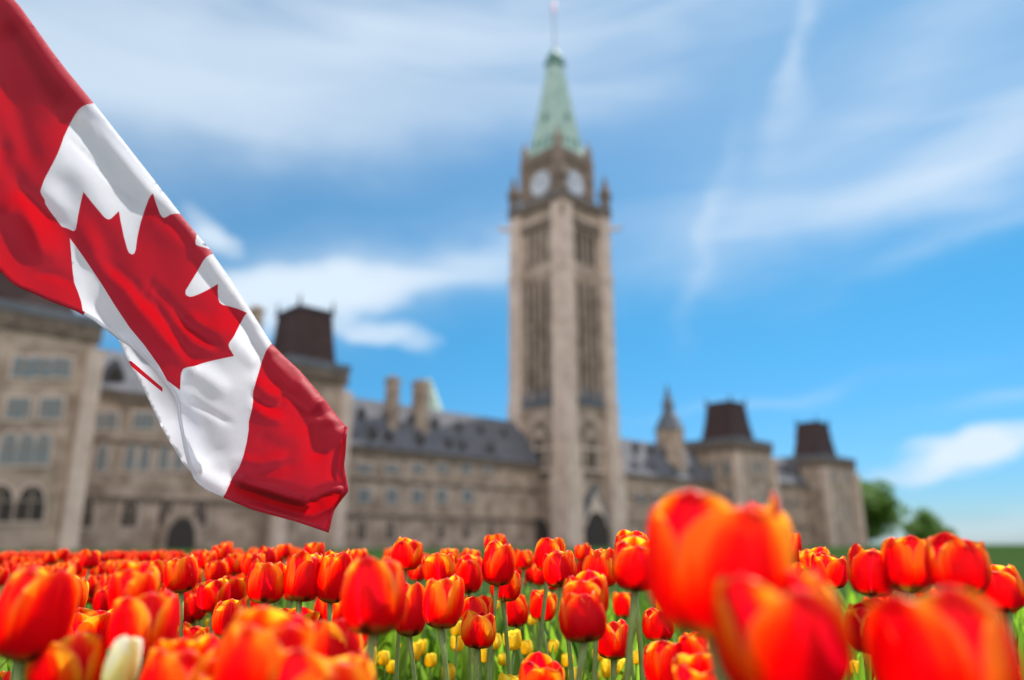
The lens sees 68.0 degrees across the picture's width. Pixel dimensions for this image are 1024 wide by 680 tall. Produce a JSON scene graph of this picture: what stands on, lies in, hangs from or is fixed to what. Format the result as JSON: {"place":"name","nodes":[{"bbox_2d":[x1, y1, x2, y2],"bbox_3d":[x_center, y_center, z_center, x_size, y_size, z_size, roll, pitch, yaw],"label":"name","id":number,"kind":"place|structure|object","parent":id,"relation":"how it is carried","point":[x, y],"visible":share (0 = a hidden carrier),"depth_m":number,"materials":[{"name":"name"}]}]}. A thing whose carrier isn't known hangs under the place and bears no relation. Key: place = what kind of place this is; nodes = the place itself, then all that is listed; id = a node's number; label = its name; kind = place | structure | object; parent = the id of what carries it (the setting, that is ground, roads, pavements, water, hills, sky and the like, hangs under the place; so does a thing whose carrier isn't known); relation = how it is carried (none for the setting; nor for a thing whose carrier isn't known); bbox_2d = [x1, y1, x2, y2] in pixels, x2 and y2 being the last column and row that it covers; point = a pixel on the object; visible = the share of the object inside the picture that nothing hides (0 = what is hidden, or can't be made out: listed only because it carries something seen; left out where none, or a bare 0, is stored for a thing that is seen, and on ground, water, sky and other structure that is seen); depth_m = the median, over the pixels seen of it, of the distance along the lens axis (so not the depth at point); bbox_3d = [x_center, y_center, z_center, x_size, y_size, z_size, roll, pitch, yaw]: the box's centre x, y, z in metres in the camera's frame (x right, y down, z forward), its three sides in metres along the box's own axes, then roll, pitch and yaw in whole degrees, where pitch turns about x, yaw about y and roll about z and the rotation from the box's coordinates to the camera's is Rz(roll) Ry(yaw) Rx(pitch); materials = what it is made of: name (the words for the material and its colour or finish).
{"place":"outdoors","nodes":[
{"label":"outdoors","id":0,"kind":"place"},
{"bbox_2d":[0,0,347,532],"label":"flag","id":1,"kind":"object","parent":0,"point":[95,226],"visible":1,"depth_m":1.44,"materials":[{"name":"red fabric"}]},
{"bbox_2d":[0,544,1023,627],"bbox_3d":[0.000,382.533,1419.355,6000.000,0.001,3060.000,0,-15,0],"label":"lawn","id":2,"kind":"structure","parent":0,"point":[1005,555],"depth_m":42.97,"materials":[{"name":"green plant"}]},
{"bbox_2d":[0,272,867,549],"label":"parliament building","id":3,"kind":"structure","parent":2,"relation":"on","point":[90,459],"depth_m":96.86,"materials":[{"name":"stone"}]},
{"bbox_2d":[0,482,15,524],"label":"window","id":4,"kind":"structure","parent":3,"relation":"in","point":[7,495],"depth_m":68.36,"materials":[{"name":"stone"}]},
{"bbox_2d":[0,430,19,467],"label":"window","id":5,"kind":"structure","parent":3,"relation":"in","point":[8,440],"depth_m":69.20,"materials":[{"name":"glass"}]},
{"bbox_2d":[1,394,23,421],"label":"window","id":6,"kind":"structure","parent":3,"relation":"in","point":[11,402],"depth_m":69.95,"materials":[{"name":"glass"}]},
{"bbox_2d":[7,353,32,381],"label":"window","id":7,"kind":"structure","parent":3,"relation":"in","point":[20,365],"depth_m":71.09,"materials":[{"name":"glass"}]},
{"bbox_2d":[13,394,34,421],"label":"window","id":8,"kind":"structure","parent":3,"relation":"in","point":[26,404],"depth_m":70.74,"materials":[{"name":"glass"}]},
{"bbox_2d":[12,430,36,467],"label":"window","id":9,"kind":"structure","parent":3,"relation":"in","point":[24,457],"depth_m":70.14,"materials":[{"name":"glass"}]},
{"bbox_2d":[10,482,46,523],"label":"window","id":10,"kind":"structure","parent":3,"relation":"in","point":[31,500],"depth_m":69.64,"materials":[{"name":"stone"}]},
{"bbox_2d":[29,430,52,467],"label":"window","id":11,"kind":"structure","parent":3,"relation":"in","point":[44,444],"depth_m":71.14,"materials":[{"name":"glass"}]},
{"bbox_2d":[30,353,54,381],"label":"window","id":12,"kind":"structure","parent":3,"relation":"in","point":[42,364],"depth_m":72.29,"materials":[{"name":"glass"}]},
{"bbox_2d":[34,394,51,421],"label":"window","id":13,"kind":"structure","parent":3,"relation":"in","point":[44,403],"depth_m":71.78,"materials":[{"name":"glass"}]},
{"bbox_2d":[46,395,66,421],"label":"window","id":14,"kind":"structure","parent":3,"relation":"in","point":[57,413],"depth_m":72.63,"materials":[{"name":"glass"}]},
{"bbox_2d":[50,353,74,380],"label":"window","id":15,"kind":"structure","parent":3,"relation":"in","point":[63,365],"depth_m":73.54,"materials":[{"name":"glass"}]},
{"bbox_2d":[80,494,95,529],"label":"window","id":16,"kind":"structure","parent":3,"relation":"in","point":[89,509],"depth_m":76.30,"materials":[{"name":"glass"}]},
{"bbox_2d":[91,442,109,473],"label":"window","id":17,"kind":"structure","parent":3,"relation":"in","point":[101,455],"depth_m":78.07,"materials":[{"name":"stone"}]},
{"bbox_2d":[101,409,120,431],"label":"window","id":18,"kind":"structure","parent":3,"relation":"in","point":[111,419],"depth_m":79.40,"materials":[{"name":"glass"}]},
{"bbox_2d":[117,494,139,528],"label":"window","id":19,"kind":"structure","parent":3,"relation":"in","point":[129,511],"depth_m":78.91,"materials":[{"name":"stone"}]},
{"bbox_2d":[120,444,137,472],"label":"window","id":20,"kind":"structure","parent":3,"relation":"in","point":[129,453],"depth_m":79.90,"materials":[{"name":"stone"}]},
{"bbox_2d":[129,409,147,431],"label":"window","id":21,"kind":"structure","parent":3,"relation":"in","point":[137,417],"depth_m":81.16,"materials":[{"name":"glass"}]},
{"bbox_2d":[135,445,152,472],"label":"window","id":22,"kind":"structure","parent":3,"relation":"in","point":[144,455],"depth_m":80.94,"materials":[{"name":"stone"}]},
{"bbox_2d":[141,409,157,431],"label":"window","id":23,"kind":"structure","parent":3,"relation":"in","point":[151,421],"depth_m":82.12,"materials":[{"name":"glass"}]},
{"bbox_2d":[154,442,170,472],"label":"window","id":24,"kind":"structure","parent":3,"relation":"in","point":[163,454],"depth_m":82.28,"materials":[{"name":"glass"}]},
{"bbox_2d":[154,495,175,528],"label":"window","id":25,"kind":"structure","parent":3,"relation":"in","point":[163,509],"depth_m":81.26,"materials":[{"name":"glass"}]},
{"bbox_2d":[165,517,194,548],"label":"doorway","id":26,"kind":"structure","parent":3,"relation":"in","point":[181,534],"depth_m":80.94,"materials":[{"name":"grey"}]},
{"bbox_2d":[191,495,208,527],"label":"window","id":27,"kind":"structure","parent":3,"relation":"in","point":[201,511],"depth_m":84.05,"materials":[{"name":"glass"}]},
{"bbox_2d":[355,518,366,541],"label":"window","id":28,"kind":"structure","parent":3,"relation":"in","point":[361,526],"depth_m":99.88,"materials":[{"name":"glass"}]},
{"bbox_2d":[355,486,371,504],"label":"window","id":29,"kind":"structure","parent":3,"relation":"in","point":[363,493],"depth_m":101.13,"materials":[{"name":"glass"}]},
{"bbox_2d":[384,486,399,504],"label":"window","id":30,"kind":"structure","parent":3,"relation":"in","point":[391,494],"depth_m":104.14,"materials":[{"name":"glass"}]},
{"bbox_2d":[497,14,627,547],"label":"clock tower","id":31,"kind":"structure","parent":2,"relation":"on","point":[563,411],"depth_m":131.56,"materials":[{"name":"stone"}]},
{"bbox_2d":[860,479,909,545],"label":"tree","id":32,"kind":"object","parent":2,"relation":"on","point":[879,510],"visible":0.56,"depth_m":221.53,"materials":[{"name":"green plant"}]},
{"bbox_2d":[901,507,957,539],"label":"tree","id":33,"kind":"object","parent":2,"relation":"on","point":[922,525],"visible":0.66,"depth_m":227.18,"materials":[{"name":"green plant"}]},
{"bbox_2d":[15,0,1023,543],"label":"sky","id":34,"kind":"structure","parent":0,"point":[818,205],"materials":[{"name":"blue"}]},
{"label":"flower bed soil","id":35,"kind":"structure","parent":0,"visible":0},
{"bbox_2d":[0,560,80,679],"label":"red tulip","id":36,"kind":"object","parent":35,"relation":"on","point":[38,607],"visible":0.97,"depth_m":0.81,"materials":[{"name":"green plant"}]},
{"bbox_2d":[25,630,106,679],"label":"red tulip","id":37,"kind":"object","parent":35,"relation":"on","point":[79,656],"visible":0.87,"depth_m":0.82,"materials":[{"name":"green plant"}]},
{"bbox_2d":[79,549,99,580],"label":"red tulip","id":38,"kind":"object","parent":35,"relation":"on","point":[89,560],"visible":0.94,"depth_m":1.98,"materials":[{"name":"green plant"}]},
{"bbox_2d":[68,607,111,647],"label":"red tulip","id":39,"kind":"object","parent":35,"relation":"on","point":[94,621],"visible":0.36,"depth_m":1.29,"materials":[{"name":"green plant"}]},
{"bbox_2d":[92,585,108,610],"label":"red tulip","id":40,"kind":"object","parent":35,"relation":"on","point":[100,601],"visible":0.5,"depth_m":1.85,"materials":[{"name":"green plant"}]},
{"bbox_2d":[101,635,142,679],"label":"cream tulip","id":41,"kind":"object","parent":35,"relation":"on","point":[123,659],"visible":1,"depth_m":0.79,"materials":[{"name":"white plant"}]},
{"bbox_2d":[107,561,159,607],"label":"red tulip","id":42,"kind":"object","parent":35,"relation":"on","point":[134,580],"visible":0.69,"depth_m":0.91,"materials":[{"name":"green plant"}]},
{"bbox_2d":[107,590,179,679],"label":"red tulip","id":43,"kind":"object","parent":35,"relation":"on","point":[151,619],"visible":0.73,"depth_m":0.86,"materials":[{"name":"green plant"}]},
{"bbox_2d":[140,633,219,679],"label":"red tulip","id":44,"kind":"object","parent":35,"relation":"on","point":[184,658],"visible":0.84,"depth_m":0.77,"materials":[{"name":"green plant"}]},
{"bbox_2d":[163,553,198,638],"bbox_3d":[-0.640,0.646,1.409,0.070,0.485,0.068,0,-15,0],"label":"red tulip","id":45,"kind":"object","parent":35,"relation":"on","point":[180,576],"visible":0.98,"depth_m":1.44,"materials":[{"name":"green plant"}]},
{"bbox_2d":[177,621,209,640],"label":"red tulip","id":46,"kind":"object","parent":35,"relation":"on","point":[191,632],"visible":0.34,"depth_m":1.51,"materials":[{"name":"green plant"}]},
{"bbox_2d":[186,591,205,625],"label":"red tulip","id":47,"kind":"object","parent":35,"relation":"on","point":[196,614],"visible":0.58,"depth_m":1.79,"materials":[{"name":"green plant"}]},
{"bbox_2d":[197,549,216,625],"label":"red tulip","id":48,"kind":"object","parent":35,"relation":"on","point":[204,557],"visible":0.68,"depth_m":1.92,"materials":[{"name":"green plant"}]},
{"bbox_2d":[196,578,230,633],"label":"red tulip","id":49,"kind":"object","parent":35,"relation":"on","point":[210,594],"visible":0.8,"depth_m":1.50,"materials":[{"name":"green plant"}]},
{"bbox_2d":[204,558,228,626],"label":"red tulip","id":50,"kind":"object","parent":35,"relation":"on","point":[216,570],"visible":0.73,"depth_m":1.80,"materials":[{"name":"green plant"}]},
{"bbox_2d":[211,598,247,636],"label":"red tulip","id":51,"kind":"object","parent":35,"relation":"on","point":[224,613],"visible":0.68,"depth_m":1.34,"materials":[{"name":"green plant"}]},
{"bbox_2d":[226,552,242,576],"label":"red tulip","id":52,"kind":"object","parent":35,"relation":"on","point":[233,560],"visible":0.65,"depth_m":1.84,"materials":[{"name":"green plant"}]},
{"bbox_2d":[224,575,246,599],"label":"red tulip","id":53,"kind":"object","parent":35,"relation":"on","point":[238,588],"visible":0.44,"depth_m":1.74,"materials":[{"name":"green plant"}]},
{"bbox_2d":[241,552,265,609],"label":"red tulip","id":54,"kind":"object","parent":35,"relation":"on","point":[247,558],"visible":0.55,"depth_m":1.77,"materials":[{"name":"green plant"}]},
{"bbox_2d":[213,605,317,679],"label":"red tulip","id":55,"kind":"object","parent":35,"relation":"on","point":[255,643],"visible":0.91,"depth_m":0.69,"materials":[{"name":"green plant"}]},
{"bbox_2d":[246,557,286,605],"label":"red tulip","id":56,"kind":"object","parent":35,"relation":"on","point":[264,584],"visible":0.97,"depth_m":1.36,"materials":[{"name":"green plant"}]},
{"bbox_2d":[279,606,319,622],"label":"red tulip","id":57,"kind":"object","parent":35,"relation":"on","point":[310,615],"visible":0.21,"depth_m":1.38,"materials":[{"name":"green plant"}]},
{"bbox_2d":[283,550,322,614],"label":"red tulip","id":58,"kind":"object","parent":35,"relation":"on","point":[300,579],"visible":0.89,"depth_m":1.36,"materials":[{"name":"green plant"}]},
{"bbox_2d":[272,646,374,679],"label":"red tulip","id":59,"kind":"object","parent":35,"relation":"on","point":[298,663],"visible":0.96,"depth_m":0.67,"materials":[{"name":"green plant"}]},
{"bbox_2d":[316,548,352,621],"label":"red tulip","id":60,"kind":"object","parent":35,"relation":"on","point":[333,568],"visible":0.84,"depth_m":1.35,"materials":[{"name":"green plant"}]},
{"bbox_2d":[311,618,361,658],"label":"red tulip","id":61,"kind":"object","parent":35,"relation":"on","point":[337,638],"visible":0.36,"depth_m":0.92,"materials":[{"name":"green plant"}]},
{"bbox_2d":[341,555,406,663],"bbox_3d":[-0.160,0.490,0.835,0.076,0.488,0.080,0,-15,0],"label":"red tulip","id":62,"kind":"object","parent":35,"relation":"on","point":[373,598],"visible":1,"depth_m":0.86,"materials":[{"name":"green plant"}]},
{"bbox_2d":[391,536,422,679],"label":"red tulip","id":63,"kind":"object","parent":35,"relation":"on","point":[407,553],"visible":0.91,"depth_m":1.58,"materials":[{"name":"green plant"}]},
{"bbox_2d":[396,582,424,679],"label":"red tulip","id":64,"kind":"object","parent":35,"relation":"on","point":[412,624],"visible":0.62,"depth_m":1.40,"materials":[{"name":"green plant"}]},
{"bbox_2d":[404,565,424,679],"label":"red tulip","id":65,"kind":"object","parent":35,"relation":"on","point":[416,575],"visible":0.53,"depth_m":2.00,"materials":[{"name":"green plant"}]},
{"bbox_2d":[0,550,835,628],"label":"distant tulips","id":66,"kind":"object","parent":35,"relation":"on","point":[142,556],"visible":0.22,"depth_m":2.60,"materials":[{"name":"red plant"}]},
{"bbox_2d":[422,552,454,662],"bbox_3d":[-0.137,0.668,1.491,0.202,0.485,0.066,4,-16,-16],"label":"red tulip","id":67,"kind":"object","parent":35,"relation":"on","point":[437,566],"visible":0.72,"depth_m":1.52,"materials":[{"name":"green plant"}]},
{"bbox_2d":[422,573,464,679],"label":"red tulip","id":68,"kind":"object","parent":35,"relation":"on","point":[442,604],"visible":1,"depth_m":1.17,"materials":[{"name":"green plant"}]},
{"bbox_2d":[455,554,482,679],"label":"red tulip","id":69,"kind":"object","parent":35,"relation":"on","point":[468,569],"visible":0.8,"depth_m":1.64,"materials":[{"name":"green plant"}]},
{"bbox_2d":[461,595,493,679],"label":"red tulip","id":70,"kind":"object","parent":35,"relation":"on","point":[483,603],"visible":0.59,"depth_m":1.41,"materials":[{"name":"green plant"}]},
{"bbox_2d":[461,608,495,679],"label":"red tulip","id":71,"kind":"object","parent":35,"relation":"on","point":[478,631],"visible":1,"depth_m":1.32,"materials":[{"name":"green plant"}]},
{"bbox_2d":[482,540,514,679],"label":"red tulip","id":72,"kind":"object","parent":35,"relation":"on","point":[498,565],"visible":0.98,"depth_m":1.42,"materials":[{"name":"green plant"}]},
{"bbox_2d":[490,570,520,674],"bbox_3d":[0.006,0.680,1.484,0.063,0.457,0.150,-7,-17,24],"label":"red tulip","id":73,"kind":"object","parent":35,"relation":"on","point":[510,591],"visible":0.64,"depth_m":1.47,"materials":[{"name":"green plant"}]},
{"bbox_2d":[0,583,1023,679],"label":"tulip foliage","id":74,"kind":"object","parent":35,"relation":"on","point":[386,642],"visible":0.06,"depth_m":2.04,"materials":[{"name":"green plant"}]},
{"bbox_2d":[503,629,521,674],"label":"yellow tulip","id":75,"kind":"object","parent":35,"relation":"on","point":[515,640],"visible":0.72,"depth_m":1.53,"materials":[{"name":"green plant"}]},
{"bbox_2d":[506,594,528,662],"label":"red tulip","id":76,"kind":"object","parent":35,"relation":"on","point":[517,613],"visible":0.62,"depth_m":1.67,"materials":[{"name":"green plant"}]},
{"bbox_2d":[531,565,544,648],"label":"red tulip","id":77,"kind":"object","parent":35,"relation":"on","point":[538,580],"visible":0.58,"depth_m":2.04,"materials":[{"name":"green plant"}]},
{"bbox_2d":[514,548,563,660],"bbox_3d":[0.063,0.757,1.835,0.139,0.491,0.052,-6,-16,22],"label":"red tulip","id":78,"kind":"object","parent":35,"relation":"on","point":[523,560],"visible":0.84,"depth_m":1.89,"materials":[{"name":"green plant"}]},
{"bbox_2d":[518,651,564,679],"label":"red tulip","id":79,"kind":"object","parent":35,"relation":"on","point":[538,665],"visible":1,"depth_m":1.09,"materials":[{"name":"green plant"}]},
{"bbox_2d":[529,589,556,654],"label":"red tulip","id":80,"kind":"object","parent":35,"relation":"on","point":[535,602],"visible":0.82,"depth_m":1.66,"materials":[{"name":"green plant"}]},
{"bbox_2d":[534,536,565,651],"bbox_3d":[0.045,0.658,1.511,0.063,0.516,0.160,14,-20,-42],"label":"red tulip","id":81,"kind":"object","parent":35,"relation":"on","point":[547,545],"visible":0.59,"depth_m":1.51,"materials":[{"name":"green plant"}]},
{"bbox_2d":[542,550,575,679],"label":"red tulip","id":82,"kind":"object","parent":35,"relation":"on","point":[558,568],"visible":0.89,"depth_m":1.39,"materials":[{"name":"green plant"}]},
{"bbox_2d":[558,589,606,679],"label":"red tulip","id":83,"kind":"object","parent":35,"relation":"on","point":[582,619],"visible":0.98,"depth_m":1.03,"materials":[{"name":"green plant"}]},
{"bbox_2d":[562,569,608,612],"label":"red tulip","id":84,"kind":"object","parent":35,"relation":"on","point":[587,581],"visible":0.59,"depth_m":1.07,"materials":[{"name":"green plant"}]},
{"bbox_2d":[582,546,615,679],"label":"red tulip","id":85,"kind":"object","parent":35,"relation":"on","point":[599,561],"visible":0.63,"depth_m":1.28,"materials":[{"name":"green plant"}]},
{"bbox_2d":[598,618,627,679],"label":"red tulip","id":86,"kind":"object","parent":35,"relation":"on","point":[612,644],"visible":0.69,"depth_m":1.28,"materials":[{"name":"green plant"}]},
{"bbox_2d":[612,591,634,679],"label":"red tulip","id":87,"kind":"object","parent":35,"relation":"on","point":[621,603],"visible":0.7,"depth_m":1.78,"materials":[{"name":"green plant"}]},
{"bbox_2d":[612,535,647,679],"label":"red tulip","id":88,"kind":"object","parent":35,"relation":"on","point":[629,572],"visible":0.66,"depth_m":1.03,"materials":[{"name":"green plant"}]},
{"bbox_2d":[614,529,646,679],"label":"red tulip","id":89,"kind":"object","parent":35,"relation":"on","point":[622,534],"visible":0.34,"depth_m":1.31,"materials":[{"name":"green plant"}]},
{"bbox_2d":[642,607,673,640],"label":"red tulip","id":90,"kind":"object","parent":35,"relation":"on","point":[655,627],"visible":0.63,"depth_m":1.49,"materials":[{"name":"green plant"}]},
{"bbox_2d":[643,639,681,679],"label":"red tulip","id":91,"kind":"object","parent":35,"relation":"on","point":[658,657],"visible":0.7,"depth_m":1.08,"materials":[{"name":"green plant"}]},
{"bbox_2d":[672,652,713,679],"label":"red tulip","id":92,"kind":"object","parent":35,"relation":"on","point":[696,666],"visible":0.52,"depth_m":0.93,"materials":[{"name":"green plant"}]},
{"bbox_2d":[679,633,707,655],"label":"red tulip","id":93,"kind":"object","parent":35,"relation":"on","point":[691,644],"visible":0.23,"depth_m":1.07,"materials":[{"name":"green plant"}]},
{"bbox_2d":[646,487,794,679],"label":"red tulip","id":94,"kind":"object","parent":35,"relation":"on","point":[698,543],"visible":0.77,"depth_m":0.60,"materials":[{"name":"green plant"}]},
{"bbox_2d":[712,569,852,679],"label":"red tulip","id":95,"kind":"object","parent":35,"relation":"on","point":[799,630],"visible":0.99,"depth_m":0.53,"materials":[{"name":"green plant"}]},
{"bbox_2d":[799,546,830,571],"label":"red tulip","id":96,"kind":"object","parent":35,"relation":"on","point":[805,557],"visible":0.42,"depth_m":1.63,"materials":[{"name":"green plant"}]},
{"bbox_2d":[811,552,847,589],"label":"red tulip","id":97,"kind":"object","parent":35,"relation":"on","point":[831,571],"visible":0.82,"depth_m":1.42,"materials":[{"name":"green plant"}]},
{"bbox_2d":[845,596,879,653],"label":"red tulip","id":98,"kind":"object","parent":35,"relation":"on","point":[855,614],"visible":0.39,"depth_m":1.03,"materials":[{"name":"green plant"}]},
{"bbox_2d":[847,542,893,597],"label":"red tulip","id":99,"kind":"object","parent":35,"relation":"on","point":[865,572],"visible":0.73,"depth_m":1.08,"materials":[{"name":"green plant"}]},
{"bbox_2d":[881,535,931,599],"bbox_3d":[0.563,0.525,1.014,0.079,0.514,0.067,-8,-17,28],"label":"red tulip","id":100,"kind":"object","parent":35,"relation":"on","point":[904,567],"visible":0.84,"depth_m":1.05,"materials":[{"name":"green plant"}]},
{"bbox_2d":[865,584,1023,679],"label":"red tulip","id":101,"kind":"object","parent":35,"relation":"on","point":[944,632],"visible":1,"depth_m":0.53,"materials":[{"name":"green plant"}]},
{"bbox_2d":[925,531,991,594],"bbox_3d":[0.560,0.496,0.913,0.173,0.516,0.081,-6,-16,21],"label":"red tulip","id":102,"kind":"object","parent":35,"relation":"on","point":[951,559],"visible":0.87,"depth_m":0.94,"materials":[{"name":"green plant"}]},
{"bbox_2d":[979,564,1023,643],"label":"red tulip","id":103,"kind":"object","parent":35,"relation":"on","point":[1004,593],"visible":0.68,"depth_m":1.10,"materials":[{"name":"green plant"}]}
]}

